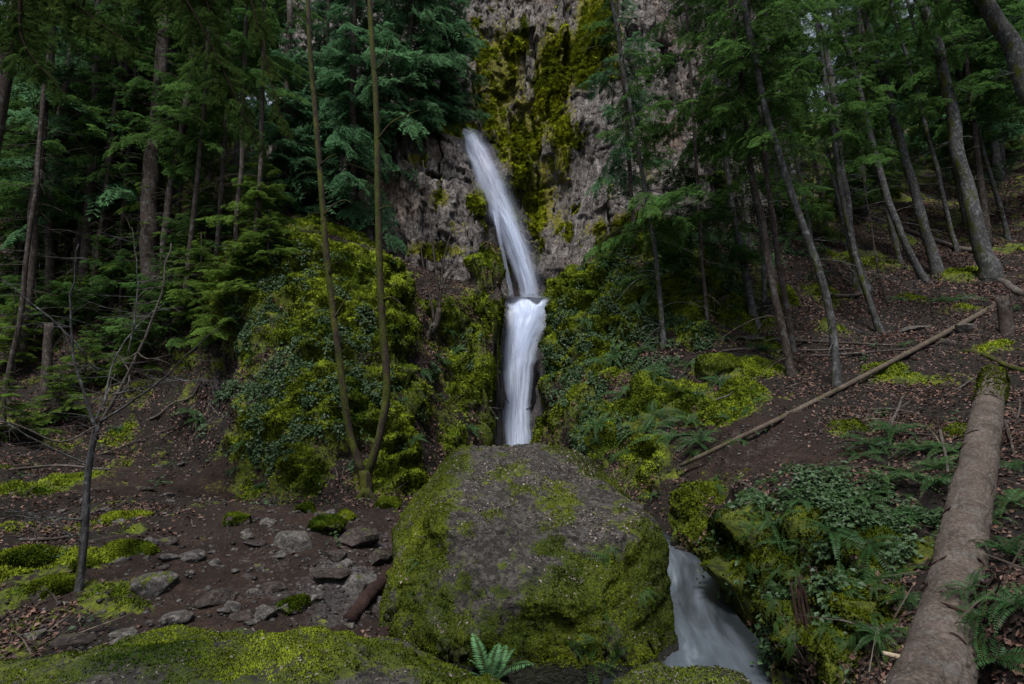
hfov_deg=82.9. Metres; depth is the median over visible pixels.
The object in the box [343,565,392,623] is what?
rotten log
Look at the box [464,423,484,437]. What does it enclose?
fern
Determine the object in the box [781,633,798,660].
fern
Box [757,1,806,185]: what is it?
conifer tree
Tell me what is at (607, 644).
fern
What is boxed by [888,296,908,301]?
fern
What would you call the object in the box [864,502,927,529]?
fern
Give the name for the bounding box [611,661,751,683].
boulder
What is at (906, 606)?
fern
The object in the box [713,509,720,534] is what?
fern
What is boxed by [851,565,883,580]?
fern
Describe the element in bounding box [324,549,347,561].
rock
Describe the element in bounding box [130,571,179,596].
rock
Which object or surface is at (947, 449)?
fern
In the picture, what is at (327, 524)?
rock
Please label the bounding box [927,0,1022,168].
conifer tree
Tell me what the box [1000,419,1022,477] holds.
fallen branch
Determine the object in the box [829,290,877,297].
fallen branch
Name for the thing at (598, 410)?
fern
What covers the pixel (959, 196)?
conifer tree
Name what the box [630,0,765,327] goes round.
conifer tree
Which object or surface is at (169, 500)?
stone
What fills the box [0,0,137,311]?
conifer tree
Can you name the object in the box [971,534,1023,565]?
fern
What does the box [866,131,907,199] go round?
young conifer
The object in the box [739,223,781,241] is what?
fern
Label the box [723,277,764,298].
fern
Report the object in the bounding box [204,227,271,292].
young conifer
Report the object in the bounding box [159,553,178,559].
stone
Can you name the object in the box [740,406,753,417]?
fern
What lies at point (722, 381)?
fern
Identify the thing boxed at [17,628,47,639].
rock
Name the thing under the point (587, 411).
fern
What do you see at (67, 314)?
young conifer
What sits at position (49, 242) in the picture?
conifer tree
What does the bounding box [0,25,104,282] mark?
conifer tree
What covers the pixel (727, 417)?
fern
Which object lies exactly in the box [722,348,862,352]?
fallen branch
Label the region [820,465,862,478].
fern
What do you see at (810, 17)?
sky
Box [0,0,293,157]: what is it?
hemlock tree
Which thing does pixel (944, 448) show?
fallen branch
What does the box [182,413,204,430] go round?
fern
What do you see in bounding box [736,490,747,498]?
fern
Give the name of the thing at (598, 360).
fern
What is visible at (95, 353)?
young conifer
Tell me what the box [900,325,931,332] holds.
rock
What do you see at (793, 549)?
fern
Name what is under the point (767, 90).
conifer tree
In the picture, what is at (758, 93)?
conifer tree
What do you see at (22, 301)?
conifer tree
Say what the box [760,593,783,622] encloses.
fern
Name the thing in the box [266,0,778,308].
cliff
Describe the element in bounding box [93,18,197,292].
conifer tree
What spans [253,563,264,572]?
rock
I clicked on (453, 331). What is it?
fern
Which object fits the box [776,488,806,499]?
fern
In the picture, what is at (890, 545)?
fern
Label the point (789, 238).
fern
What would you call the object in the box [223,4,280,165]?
conifer tree
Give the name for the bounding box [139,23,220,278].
conifer tree
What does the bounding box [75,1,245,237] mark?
conifer tree
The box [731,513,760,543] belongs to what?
fern
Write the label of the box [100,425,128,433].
fern
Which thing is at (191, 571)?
stone
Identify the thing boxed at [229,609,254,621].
rock
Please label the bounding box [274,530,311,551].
rock
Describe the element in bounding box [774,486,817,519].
fern
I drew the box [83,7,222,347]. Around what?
conifer tree
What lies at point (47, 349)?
broken snag
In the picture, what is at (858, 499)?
fern
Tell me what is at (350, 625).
stone
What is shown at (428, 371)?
fern
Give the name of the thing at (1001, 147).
conifer tree
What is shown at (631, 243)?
fern
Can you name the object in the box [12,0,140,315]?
conifer tree
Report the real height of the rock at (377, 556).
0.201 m
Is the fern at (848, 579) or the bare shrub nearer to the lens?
the fern at (848, 579)
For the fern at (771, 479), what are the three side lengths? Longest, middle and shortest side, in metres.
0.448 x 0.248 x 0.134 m
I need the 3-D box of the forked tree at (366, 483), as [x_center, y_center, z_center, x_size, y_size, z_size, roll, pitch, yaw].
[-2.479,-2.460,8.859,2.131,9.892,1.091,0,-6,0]
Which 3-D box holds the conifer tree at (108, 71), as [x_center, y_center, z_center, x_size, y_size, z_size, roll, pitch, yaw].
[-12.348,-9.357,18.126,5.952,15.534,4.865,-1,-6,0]
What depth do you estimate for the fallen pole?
8.97 m
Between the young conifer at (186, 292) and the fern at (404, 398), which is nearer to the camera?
the fern at (404, 398)
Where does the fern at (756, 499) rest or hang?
on the ground
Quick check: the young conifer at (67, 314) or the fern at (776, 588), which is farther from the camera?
the young conifer at (67, 314)
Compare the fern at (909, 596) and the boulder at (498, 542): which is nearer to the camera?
the fern at (909, 596)
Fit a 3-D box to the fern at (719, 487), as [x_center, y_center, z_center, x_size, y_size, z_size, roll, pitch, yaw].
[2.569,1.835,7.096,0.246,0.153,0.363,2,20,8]
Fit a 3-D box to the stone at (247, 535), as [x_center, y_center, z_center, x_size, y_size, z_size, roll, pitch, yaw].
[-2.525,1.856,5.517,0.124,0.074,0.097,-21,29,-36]
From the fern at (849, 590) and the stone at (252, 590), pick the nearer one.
the fern at (849, 590)
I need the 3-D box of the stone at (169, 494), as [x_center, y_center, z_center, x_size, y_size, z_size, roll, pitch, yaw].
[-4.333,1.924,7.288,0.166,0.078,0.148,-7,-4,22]
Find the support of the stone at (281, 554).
on the ground
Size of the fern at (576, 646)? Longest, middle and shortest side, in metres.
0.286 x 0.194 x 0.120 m
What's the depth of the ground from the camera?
8.87 m
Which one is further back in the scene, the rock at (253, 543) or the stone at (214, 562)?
the rock at (253, 543)
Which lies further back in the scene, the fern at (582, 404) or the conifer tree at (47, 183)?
the conifer tree at (47, 183)
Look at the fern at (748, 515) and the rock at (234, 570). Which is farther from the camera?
the fern at (748, 515)
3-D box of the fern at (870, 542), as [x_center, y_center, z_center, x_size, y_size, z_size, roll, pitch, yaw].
[2.536,1.439,4.108,0.607,0.166,0.829,-17,10,35]
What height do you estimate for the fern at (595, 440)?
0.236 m
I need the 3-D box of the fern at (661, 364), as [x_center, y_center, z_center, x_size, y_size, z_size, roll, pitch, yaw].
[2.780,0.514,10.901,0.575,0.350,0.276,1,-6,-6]
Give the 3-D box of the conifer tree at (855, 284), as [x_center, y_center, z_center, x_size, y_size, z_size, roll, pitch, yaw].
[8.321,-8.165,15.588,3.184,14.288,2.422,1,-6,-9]
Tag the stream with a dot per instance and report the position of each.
(711, 629)
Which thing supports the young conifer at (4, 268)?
on the ground
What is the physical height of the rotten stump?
0.473 m
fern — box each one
[48,413,73,423]
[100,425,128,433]
[166,406,204,419]
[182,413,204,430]
[222,466,248,476]
[223,436,248,455]
[250,482,268,492]
[396,397,412,405]
[398,558,418,578]
[408,433,429,443]
[420,368,434,382]
[434,351,453,372]
[446,324,459,341]
[447,344,465,354]
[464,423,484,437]
[469,634,534,678]
[550,637,587,665]
[568,399,586,417]
[571,633,609,647]
[572,316,597,331]
[575,411,610,438]
[578,357,610,367]
[581,404,593,421]
[583,635,622,683]
[585,551,615,565]
[586,255,614,276]
[586,404,606,420]
[586,438,599,456]
[587,595,606,613]
[589,435,602,446]
[599,385,629,405]
[601,546,621,562]
[602,341,623,368]
[603,611,613,643]
[604,231,651,250]
[605,448,621,468]
[607,639,637,679]
[612,449,631,462]
[616,421,672,447]
[617,299,665,317]
[626,429,695,447]
[628,399,686,437]
[630,342,659,359]
[637,491,658,502]
[638,588,661,612]
[640,281,669,308]
[641,364,674,381]
[654,360,667,368]
[657,381,690,393]
[658,310,683,333]
[660,413,702,427]
[667,358,695,371]
[673,426,720,458]
[683,449,699,460]
[684,232,727,247]
[696,375,733,389]
[707,411,730,422]
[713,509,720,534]
[715,484,725,498]
[722,235,756,244]
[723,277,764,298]
[724,552,741,561]
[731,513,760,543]
[732,512,759,523]
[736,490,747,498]
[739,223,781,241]
[739,487,782,513]
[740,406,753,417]
[744,342,781,353]
[746,562,756,593]
[748,478,778,492]
[752,510,781,551]
[753,564,784,585]
[754,531,798,550]
[760,253,788,273]
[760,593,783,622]
[766,578,788,594]
[769,500,799,512]
[772,232,803,248]
[773,615,791,638]
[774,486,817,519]
[774,628,799,664]
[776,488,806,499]
[776,509,805,519]
[776,560,802,592]
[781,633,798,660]
[783,539,817,551]
[787,545,798,564]
[791,487,843,506]
[794,511,858,567]
[805,504,876,523]
[805,605,818,622]
[808,620,846,648]
[815,562,865,586]
[816,587,839,610]
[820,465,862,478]
[828,434,891,459]
[829,485,900,517]
[829,638,857,655]
[830,538,874,564]
[831,522,920,581]
[837,447,888,462]
[843,469,948,498]
[843,588,866,600]
[846,618,906,666]
[847,627,866,654]
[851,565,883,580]
[851,580,888,602]
[856,568,901,583]
[859,418,938,444]
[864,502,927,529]
[866,629,896,664]
[869,613,883,620]
[872,542,899,560]
[875,585,921,607]
[877,439,959,455]
[885,596,916,611]
[887,509,938,525]
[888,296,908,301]
[888,470,954,496]
[889,567,915,579]
[893,627,907,636]
[894,441,962,458]
[897,565,929,576]
[901,454,958,472]
[902,494,923,508]
[922,294,987,303]
[937,567,990,605]
[956,599,999,640]
[966,582,1023,635]
[968,621,990,667]
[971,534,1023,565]
[973,633,1023,675]
[993,509,1016,526]
[994,488,1023,516]
[1000,459,1023,472]
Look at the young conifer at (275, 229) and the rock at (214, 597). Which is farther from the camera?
the young conifer at (275, 229)
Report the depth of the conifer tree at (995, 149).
24.36 m
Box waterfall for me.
[462,130,544,445]
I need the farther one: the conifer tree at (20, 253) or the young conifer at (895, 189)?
the young conifer at (895, 189)
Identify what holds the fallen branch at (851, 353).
on the ground
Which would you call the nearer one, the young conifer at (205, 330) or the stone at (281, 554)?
the stone at (281, 554)
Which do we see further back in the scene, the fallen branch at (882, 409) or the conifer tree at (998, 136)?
the conifer tree at (998, 136)
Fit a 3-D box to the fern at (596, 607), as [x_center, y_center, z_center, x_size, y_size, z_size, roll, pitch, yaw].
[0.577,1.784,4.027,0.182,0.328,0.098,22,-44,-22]
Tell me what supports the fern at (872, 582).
on the ground
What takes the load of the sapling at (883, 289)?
on the ground
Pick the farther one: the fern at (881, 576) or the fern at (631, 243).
the fern at (631, 243)
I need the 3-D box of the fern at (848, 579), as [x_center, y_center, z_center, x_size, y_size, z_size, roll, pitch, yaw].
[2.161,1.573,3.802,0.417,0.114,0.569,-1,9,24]
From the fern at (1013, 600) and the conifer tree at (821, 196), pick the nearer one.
the fern at (1013, 600)
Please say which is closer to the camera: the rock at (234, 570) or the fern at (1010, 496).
the fern at (1010, 496)
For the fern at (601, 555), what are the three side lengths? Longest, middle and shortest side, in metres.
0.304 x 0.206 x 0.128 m
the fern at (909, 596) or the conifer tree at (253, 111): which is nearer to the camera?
the fern at (909, 596)
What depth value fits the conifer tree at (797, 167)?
16.77 m
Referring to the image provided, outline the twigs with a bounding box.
[0,176,1023,683]
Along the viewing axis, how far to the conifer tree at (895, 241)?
17.39 m
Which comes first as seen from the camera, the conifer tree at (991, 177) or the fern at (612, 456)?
the fern at (612, 456)
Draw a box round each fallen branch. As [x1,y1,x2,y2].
[11,463,110,470]
[19,529,93,543]
[100,424,179,454]
[149,382,200,419]
[231,379,299,413]
[699,390,732,402]
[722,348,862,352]
[799,346,935,356]
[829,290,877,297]
[870,404,920,415]
[882,394,905,437]
[902,429,958,489]
[943,375,977,397]
[961,349,1023,371]
[996,278,1023,295]
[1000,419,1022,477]
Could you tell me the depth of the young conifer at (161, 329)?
12.80 m
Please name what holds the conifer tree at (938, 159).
on the ground
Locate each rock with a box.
[0,543,60,568]
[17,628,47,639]
[19,571,75,601]
[48,633,96,648]
[68,557,101,571]
[96,509,153,524]
[102,537,160,560]
[108,628,137,637]
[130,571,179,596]
[136,486,155,490]
[157,537,177,546]
[158,610,193,624]
[178,549,205,561]
[191,588,235,607]
[222,511,252,526]
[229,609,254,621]
[231,568,239,572]
[243,539,265,546]
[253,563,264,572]
[260,495,279,501]
[261,581,286,592]
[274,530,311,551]
[275,593,310,616]
[294,501,316,512]
[307,513,347,535]
[310,593,323,603]
[311,568,351,581]
[314,511,325,516]
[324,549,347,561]
[335,527,378,547]
[338,508,357,520]
[342,573,376,594]
[367,549,392,565]
[374,495,402,508]
[674,545,686,551]
[693,351,743,379]
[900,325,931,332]
[936,338,956,345]
[954,323,977,333]
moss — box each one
[0,213,1023,683]
[356,0,697,297]
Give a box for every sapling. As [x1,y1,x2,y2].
[0,229,227,592]
[834,165,934,304]
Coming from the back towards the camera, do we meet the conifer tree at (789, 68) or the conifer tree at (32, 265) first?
the conifer tree at (789, 68)
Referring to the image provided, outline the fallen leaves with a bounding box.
[0,130,1023,683]
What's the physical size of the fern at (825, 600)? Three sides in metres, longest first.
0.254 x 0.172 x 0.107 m
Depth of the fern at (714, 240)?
15.28 m
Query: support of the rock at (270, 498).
on the ground
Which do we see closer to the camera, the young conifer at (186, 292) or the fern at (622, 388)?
the fern at (622, 388)
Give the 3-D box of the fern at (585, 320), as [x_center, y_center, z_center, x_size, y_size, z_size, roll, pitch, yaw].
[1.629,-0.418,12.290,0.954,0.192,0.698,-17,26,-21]
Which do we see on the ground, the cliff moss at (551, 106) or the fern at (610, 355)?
the fern at (610, 355)
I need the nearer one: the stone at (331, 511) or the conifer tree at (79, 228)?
the stone at (331, 511)
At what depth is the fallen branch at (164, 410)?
11.81 m
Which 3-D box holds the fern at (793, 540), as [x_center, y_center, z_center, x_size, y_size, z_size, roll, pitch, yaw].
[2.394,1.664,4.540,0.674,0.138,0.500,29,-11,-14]
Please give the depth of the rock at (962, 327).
11.32 m
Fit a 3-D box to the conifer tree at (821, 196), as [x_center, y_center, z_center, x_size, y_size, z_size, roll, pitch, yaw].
[10.093,-8.868,19.706,2.932,11.266,2.369,0,-6,0]
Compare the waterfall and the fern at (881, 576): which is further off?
the waterfall
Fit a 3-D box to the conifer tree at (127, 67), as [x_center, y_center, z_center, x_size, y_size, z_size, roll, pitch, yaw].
[-10.271,-7.456,15.275,3.434,14.262,2.891,4,-7,-31]
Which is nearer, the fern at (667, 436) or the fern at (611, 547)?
the fern at (611, 547)
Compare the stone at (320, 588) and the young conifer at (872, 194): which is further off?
the young conifer at (872, 194)
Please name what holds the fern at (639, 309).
on the ground
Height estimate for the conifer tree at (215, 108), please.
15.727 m
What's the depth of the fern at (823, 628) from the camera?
3.22 m
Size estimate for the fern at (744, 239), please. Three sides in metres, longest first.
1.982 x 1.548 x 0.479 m
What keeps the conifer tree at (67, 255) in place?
on the ground
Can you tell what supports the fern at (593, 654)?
attached to the boulder at (498, 542)
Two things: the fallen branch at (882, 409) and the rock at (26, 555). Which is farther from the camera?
the fallen branch at (882, 409)
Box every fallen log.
[808,194,971,251]
[882,364,1010,683]
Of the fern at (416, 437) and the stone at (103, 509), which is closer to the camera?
the stone at (103, 509)
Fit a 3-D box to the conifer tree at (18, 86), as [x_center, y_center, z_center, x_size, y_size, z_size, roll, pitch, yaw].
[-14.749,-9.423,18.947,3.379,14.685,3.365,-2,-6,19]
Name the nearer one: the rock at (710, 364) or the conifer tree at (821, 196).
the rock at (710, 364)
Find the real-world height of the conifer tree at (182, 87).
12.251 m
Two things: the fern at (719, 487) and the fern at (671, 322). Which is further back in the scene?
the fern at (671, 322)
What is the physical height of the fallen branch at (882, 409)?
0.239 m
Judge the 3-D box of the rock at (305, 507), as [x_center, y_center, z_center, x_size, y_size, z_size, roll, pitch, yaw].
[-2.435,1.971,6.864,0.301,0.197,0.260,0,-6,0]
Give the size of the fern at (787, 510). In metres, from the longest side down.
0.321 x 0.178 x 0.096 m
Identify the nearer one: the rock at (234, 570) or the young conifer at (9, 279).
the rock at (234, 570)
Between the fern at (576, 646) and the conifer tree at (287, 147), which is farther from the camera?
the conifer tree at (287, 147)
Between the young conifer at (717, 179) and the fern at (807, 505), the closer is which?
the fern at (807, 505)
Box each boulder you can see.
[0,623,504,683]
[378,443,678,683]
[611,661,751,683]
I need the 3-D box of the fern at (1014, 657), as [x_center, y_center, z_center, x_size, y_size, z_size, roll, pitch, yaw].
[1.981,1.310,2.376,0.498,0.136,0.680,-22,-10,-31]
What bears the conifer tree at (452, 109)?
on the cliff
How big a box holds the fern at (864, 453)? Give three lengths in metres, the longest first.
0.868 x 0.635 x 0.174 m
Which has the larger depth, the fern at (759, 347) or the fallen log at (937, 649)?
the fern at (759, 347)
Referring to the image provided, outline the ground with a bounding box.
[0,105,1023,683]
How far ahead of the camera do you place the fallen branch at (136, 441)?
11.36 m
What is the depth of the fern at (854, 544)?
4.14 m
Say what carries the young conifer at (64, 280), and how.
on the ground
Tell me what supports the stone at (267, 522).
on the ground
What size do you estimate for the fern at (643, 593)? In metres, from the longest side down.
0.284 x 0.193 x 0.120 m
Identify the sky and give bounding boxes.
[1,0,1023,111]
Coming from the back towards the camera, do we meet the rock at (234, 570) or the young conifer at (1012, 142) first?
the young conifer at (1012, 142)
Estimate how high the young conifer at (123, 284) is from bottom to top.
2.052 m
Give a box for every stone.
[95,507,111,511]
[109,633,138,644]
[110,557,125,562]
[144,536,159,545]
[144,619,153,624]
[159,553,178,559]
[159,565,169,569]
[163,492,174,496]
[165,498,176,502]
[186,570,194,574]
[203,585,210,590]
[208,558,220,566]
[216,607,230,613]
[224,600,240,611]
[240,531,253,539]
[246,588,259,593]
[246,619,260,624]
[254,604,277,620]
[259,518,276,525]
[274,550,286,558]
[316,586,324,590]
[324,509,335,513]
[335,563,347,567]
[338,558,353,567]
[346,622,354,628]
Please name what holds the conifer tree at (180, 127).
on the ground
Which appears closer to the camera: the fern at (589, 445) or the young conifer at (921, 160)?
the fern at (589, 445)
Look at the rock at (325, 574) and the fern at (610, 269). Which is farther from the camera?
the fern at (610, 269)
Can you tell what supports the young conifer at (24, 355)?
on the ground
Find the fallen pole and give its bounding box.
[679,302,995,467]
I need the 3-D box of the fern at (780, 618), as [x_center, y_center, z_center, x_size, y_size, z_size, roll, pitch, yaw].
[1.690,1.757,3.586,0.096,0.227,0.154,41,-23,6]
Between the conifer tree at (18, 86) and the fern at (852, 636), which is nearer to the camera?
the fern at (852, 636)
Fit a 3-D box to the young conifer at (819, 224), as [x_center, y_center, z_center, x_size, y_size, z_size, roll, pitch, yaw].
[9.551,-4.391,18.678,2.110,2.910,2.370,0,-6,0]
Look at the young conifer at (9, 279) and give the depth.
16.20 m
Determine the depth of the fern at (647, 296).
12.21 m
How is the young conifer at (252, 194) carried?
on the ground
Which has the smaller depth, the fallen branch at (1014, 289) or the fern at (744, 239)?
the fallen branch at (1014, 289)
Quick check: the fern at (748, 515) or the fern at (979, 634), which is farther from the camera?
the fern at (748, 515)
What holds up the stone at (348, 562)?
on the ground
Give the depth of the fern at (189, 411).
11.46 m
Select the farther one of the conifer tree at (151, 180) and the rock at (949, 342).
the conifer tree at (151, 180)
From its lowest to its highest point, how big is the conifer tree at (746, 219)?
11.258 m
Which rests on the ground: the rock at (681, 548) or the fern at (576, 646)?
the rock at (681, 548)
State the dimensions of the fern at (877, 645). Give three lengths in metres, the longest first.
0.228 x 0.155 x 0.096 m
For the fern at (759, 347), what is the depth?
10.96 m
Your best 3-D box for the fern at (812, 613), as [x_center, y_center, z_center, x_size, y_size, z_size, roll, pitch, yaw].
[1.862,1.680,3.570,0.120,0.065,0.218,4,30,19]
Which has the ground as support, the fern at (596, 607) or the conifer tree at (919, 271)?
the conifer tree at (919, 271)
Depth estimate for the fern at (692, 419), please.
9.18 m
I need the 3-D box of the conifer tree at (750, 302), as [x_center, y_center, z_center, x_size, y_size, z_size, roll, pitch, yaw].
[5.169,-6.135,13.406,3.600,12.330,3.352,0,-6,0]
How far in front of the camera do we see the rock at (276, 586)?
4.61 m
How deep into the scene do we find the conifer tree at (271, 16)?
19.67 m
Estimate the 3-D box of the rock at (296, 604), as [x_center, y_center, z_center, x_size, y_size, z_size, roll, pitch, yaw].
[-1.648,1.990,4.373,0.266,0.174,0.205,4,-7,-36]
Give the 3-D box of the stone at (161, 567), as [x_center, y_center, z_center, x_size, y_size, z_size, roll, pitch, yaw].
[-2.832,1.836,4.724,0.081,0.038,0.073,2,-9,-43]
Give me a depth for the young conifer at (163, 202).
20.83 m
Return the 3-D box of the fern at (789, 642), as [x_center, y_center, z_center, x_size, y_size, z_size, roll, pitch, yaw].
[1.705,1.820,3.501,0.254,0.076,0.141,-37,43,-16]
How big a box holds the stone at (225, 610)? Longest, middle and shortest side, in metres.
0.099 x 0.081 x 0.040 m
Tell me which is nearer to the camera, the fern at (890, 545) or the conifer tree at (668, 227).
the fern at (890, 545)
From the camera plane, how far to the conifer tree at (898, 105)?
23.98 m
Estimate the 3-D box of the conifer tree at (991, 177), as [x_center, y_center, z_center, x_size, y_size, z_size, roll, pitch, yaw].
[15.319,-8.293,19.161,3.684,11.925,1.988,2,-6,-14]
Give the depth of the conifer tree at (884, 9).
28.37 m
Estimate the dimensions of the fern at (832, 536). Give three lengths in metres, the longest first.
0.742 x 0.579 x 0.179 m
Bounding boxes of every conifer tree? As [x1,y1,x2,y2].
[0,0,92,219]
[0,0,122,327]
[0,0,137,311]
[0,0,162,314]
[0,1,107,364]
[0,24,86,308]
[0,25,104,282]
[0,32,108,389]
[3,2,90,297]
[10,0,209,269]
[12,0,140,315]
[14,0,91,263]
[15,2,194,322]
[39,0,115,294]
[54,0,146,332]
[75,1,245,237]
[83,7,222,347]
[84,14,163,310]
[88,0,230,339]
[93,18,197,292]
[104,0,252,331]
[132,64,229,215]
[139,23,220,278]
[159,0,258,274]
[177,2,257,183]
[190,0,231,208]
[194,0,299,258]
[199,0,310,249]
[199,0,322,203]
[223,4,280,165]
[224,0,337,222]
[266,0,369,200]
[268,0,418,254]
[342,0,478,158]
[399,0,491,127]
[570,0,713,347]
[577,0,671,249]
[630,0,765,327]
[668,0,816,300]
[668,0,833,328]
[671,0,844,380]
[685,0,773,260]
[687,0,909,387]
[697,0,833,352]
[735,4,835,232]
[740,1,842,243]
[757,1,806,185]
[758,0,841,170]
[759,2,812,167]
[761,3,862,237]
[773,0,898,292]
[778,0,897,332]
[779,1,888,251]
[796,0,949,281]
[807,0,941,205]
[809,1,923,262]
[815,0,962,274]
[820,0,907,238]
[822,0,927,216]
[839,14,945,186]
[840,0,924,134]
[841,1,922,168]
[842,2,912,189]
[842,3,904,172]
[857,0,1012,280]
[873,0,962,251]
[884,0,1023,199]
[885,0,1023,245]
[893,0,989,226]
[905,17,928,166]
[910,3,1023,240]
[921,0,1023,123]
[924,0,1023,181]
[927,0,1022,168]
[958,0,1023,197]
[959,14,1023,173]
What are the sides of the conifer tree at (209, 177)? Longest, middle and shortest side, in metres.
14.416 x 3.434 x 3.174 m
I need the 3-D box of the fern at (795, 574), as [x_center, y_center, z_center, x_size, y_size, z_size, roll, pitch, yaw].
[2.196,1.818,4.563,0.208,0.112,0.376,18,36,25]
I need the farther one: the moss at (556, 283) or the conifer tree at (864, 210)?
the conifer tree at (864, 210)
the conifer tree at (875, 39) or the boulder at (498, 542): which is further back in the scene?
the conifer tree at (875, 39)
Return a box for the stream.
[602,531,771,683]
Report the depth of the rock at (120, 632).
3.73 m
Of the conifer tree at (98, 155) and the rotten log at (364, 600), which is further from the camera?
the conifer tree at (98, 155)
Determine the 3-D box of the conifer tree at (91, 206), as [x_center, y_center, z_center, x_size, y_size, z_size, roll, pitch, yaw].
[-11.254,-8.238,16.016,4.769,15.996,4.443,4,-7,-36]
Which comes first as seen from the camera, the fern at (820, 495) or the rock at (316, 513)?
the fern at (820, 495)
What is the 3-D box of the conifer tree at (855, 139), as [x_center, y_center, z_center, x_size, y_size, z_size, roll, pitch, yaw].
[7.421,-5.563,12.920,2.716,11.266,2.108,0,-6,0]
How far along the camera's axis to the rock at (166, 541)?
5.32 m
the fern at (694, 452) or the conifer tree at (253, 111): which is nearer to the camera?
the fern at (694, 452)
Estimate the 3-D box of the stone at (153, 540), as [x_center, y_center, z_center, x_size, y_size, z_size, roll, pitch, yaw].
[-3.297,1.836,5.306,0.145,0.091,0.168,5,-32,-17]
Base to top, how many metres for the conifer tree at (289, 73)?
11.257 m
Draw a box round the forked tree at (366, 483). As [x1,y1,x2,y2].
[280,0,419,500]
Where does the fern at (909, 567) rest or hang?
on the ground
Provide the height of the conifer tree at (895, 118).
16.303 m
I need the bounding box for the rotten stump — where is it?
[790,565,833,632]
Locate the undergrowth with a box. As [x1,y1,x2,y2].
[17,161,1021,683]
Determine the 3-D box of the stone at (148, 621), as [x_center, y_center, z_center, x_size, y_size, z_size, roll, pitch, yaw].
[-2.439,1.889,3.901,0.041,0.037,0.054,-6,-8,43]
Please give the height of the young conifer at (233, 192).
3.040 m
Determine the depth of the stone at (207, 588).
4.47 m
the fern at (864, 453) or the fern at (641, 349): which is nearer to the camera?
the fern at (864, 453)
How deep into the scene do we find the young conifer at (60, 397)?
11.71 m
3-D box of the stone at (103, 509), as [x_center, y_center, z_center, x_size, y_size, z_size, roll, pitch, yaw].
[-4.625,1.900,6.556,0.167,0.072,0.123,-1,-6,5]
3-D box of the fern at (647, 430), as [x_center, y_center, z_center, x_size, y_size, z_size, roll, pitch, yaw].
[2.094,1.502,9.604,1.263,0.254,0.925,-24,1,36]
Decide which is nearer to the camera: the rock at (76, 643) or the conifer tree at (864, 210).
the rock at (76, 643)
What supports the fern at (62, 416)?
on the ground
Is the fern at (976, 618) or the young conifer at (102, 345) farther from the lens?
the young conifer at (102, 345)
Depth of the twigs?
6.20 m
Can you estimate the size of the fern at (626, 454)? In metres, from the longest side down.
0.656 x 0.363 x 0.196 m
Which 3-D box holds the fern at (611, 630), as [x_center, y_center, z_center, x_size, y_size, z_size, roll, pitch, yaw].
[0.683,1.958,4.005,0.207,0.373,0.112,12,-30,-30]
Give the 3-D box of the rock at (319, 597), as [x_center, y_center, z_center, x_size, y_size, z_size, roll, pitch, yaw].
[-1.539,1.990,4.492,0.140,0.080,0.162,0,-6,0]
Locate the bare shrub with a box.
[412,161,465,340]
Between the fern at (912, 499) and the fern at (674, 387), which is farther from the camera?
the fern at (674, 387)
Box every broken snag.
[39,322,61,394]
[988,294,1021,335]
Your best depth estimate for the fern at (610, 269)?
14.21 m
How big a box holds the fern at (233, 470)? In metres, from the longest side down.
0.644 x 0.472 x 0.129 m
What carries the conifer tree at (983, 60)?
on the ground
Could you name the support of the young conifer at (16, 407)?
on the ground
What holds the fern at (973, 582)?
on the ground
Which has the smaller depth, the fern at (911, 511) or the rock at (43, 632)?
the rock at (43, 632)
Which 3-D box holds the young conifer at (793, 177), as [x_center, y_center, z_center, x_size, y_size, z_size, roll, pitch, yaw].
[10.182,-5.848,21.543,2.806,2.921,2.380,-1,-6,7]
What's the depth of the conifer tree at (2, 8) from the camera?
20.73 m
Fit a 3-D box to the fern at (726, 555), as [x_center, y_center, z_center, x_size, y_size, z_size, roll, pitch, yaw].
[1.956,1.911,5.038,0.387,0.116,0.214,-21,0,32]
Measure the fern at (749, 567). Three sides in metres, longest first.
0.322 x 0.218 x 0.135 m
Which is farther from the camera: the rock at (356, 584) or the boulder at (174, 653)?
the rock at (356, 584)
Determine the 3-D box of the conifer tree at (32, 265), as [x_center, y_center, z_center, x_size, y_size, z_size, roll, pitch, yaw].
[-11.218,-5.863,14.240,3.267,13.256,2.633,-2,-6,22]
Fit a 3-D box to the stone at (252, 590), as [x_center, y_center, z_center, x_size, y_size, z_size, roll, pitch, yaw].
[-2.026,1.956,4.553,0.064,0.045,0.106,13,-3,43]
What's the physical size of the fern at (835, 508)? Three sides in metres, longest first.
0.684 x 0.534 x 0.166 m
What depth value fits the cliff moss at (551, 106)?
20.62 m
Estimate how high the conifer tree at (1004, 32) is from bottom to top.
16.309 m
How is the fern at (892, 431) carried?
on the ground
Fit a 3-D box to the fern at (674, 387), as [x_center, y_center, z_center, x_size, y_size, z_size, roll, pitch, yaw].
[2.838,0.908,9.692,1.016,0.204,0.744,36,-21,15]
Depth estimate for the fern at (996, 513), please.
3.98 m
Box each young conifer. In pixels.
[0,132,17,208]
[0,216,72,313]
[0,226,37,291]
[0,270,73,346]
[0,288,59,369]
[0,371,67,441]
[11,236,71,264]
[14,365,101,426]
[33,265,95,329]
[36,325,122,389]
[38,180,139,282]
[46,220,140,327]
[50,212,133,291]
[74,308,142,362]
[91,305,163,383]
[98,151,209,279]
[102,265,198,353]
[117,233,200,306]
[130,170,166,230]
[155,190,239,274]
[156,232,220,335]
[171,143,262,239]
[179,256,253,356]
[192,238,261,306]
[196,150,301,237]
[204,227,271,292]
[233,210,301,271]
[695,136,750,225]
[756,149,819,213]
[786,162,844,243]
[814,147,893,211]
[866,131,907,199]
[911,114,947,164]
[967,113,1023,164]
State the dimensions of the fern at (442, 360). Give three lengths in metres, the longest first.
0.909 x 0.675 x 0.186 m
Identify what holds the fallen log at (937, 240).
on the ground
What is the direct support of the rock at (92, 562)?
on the ground

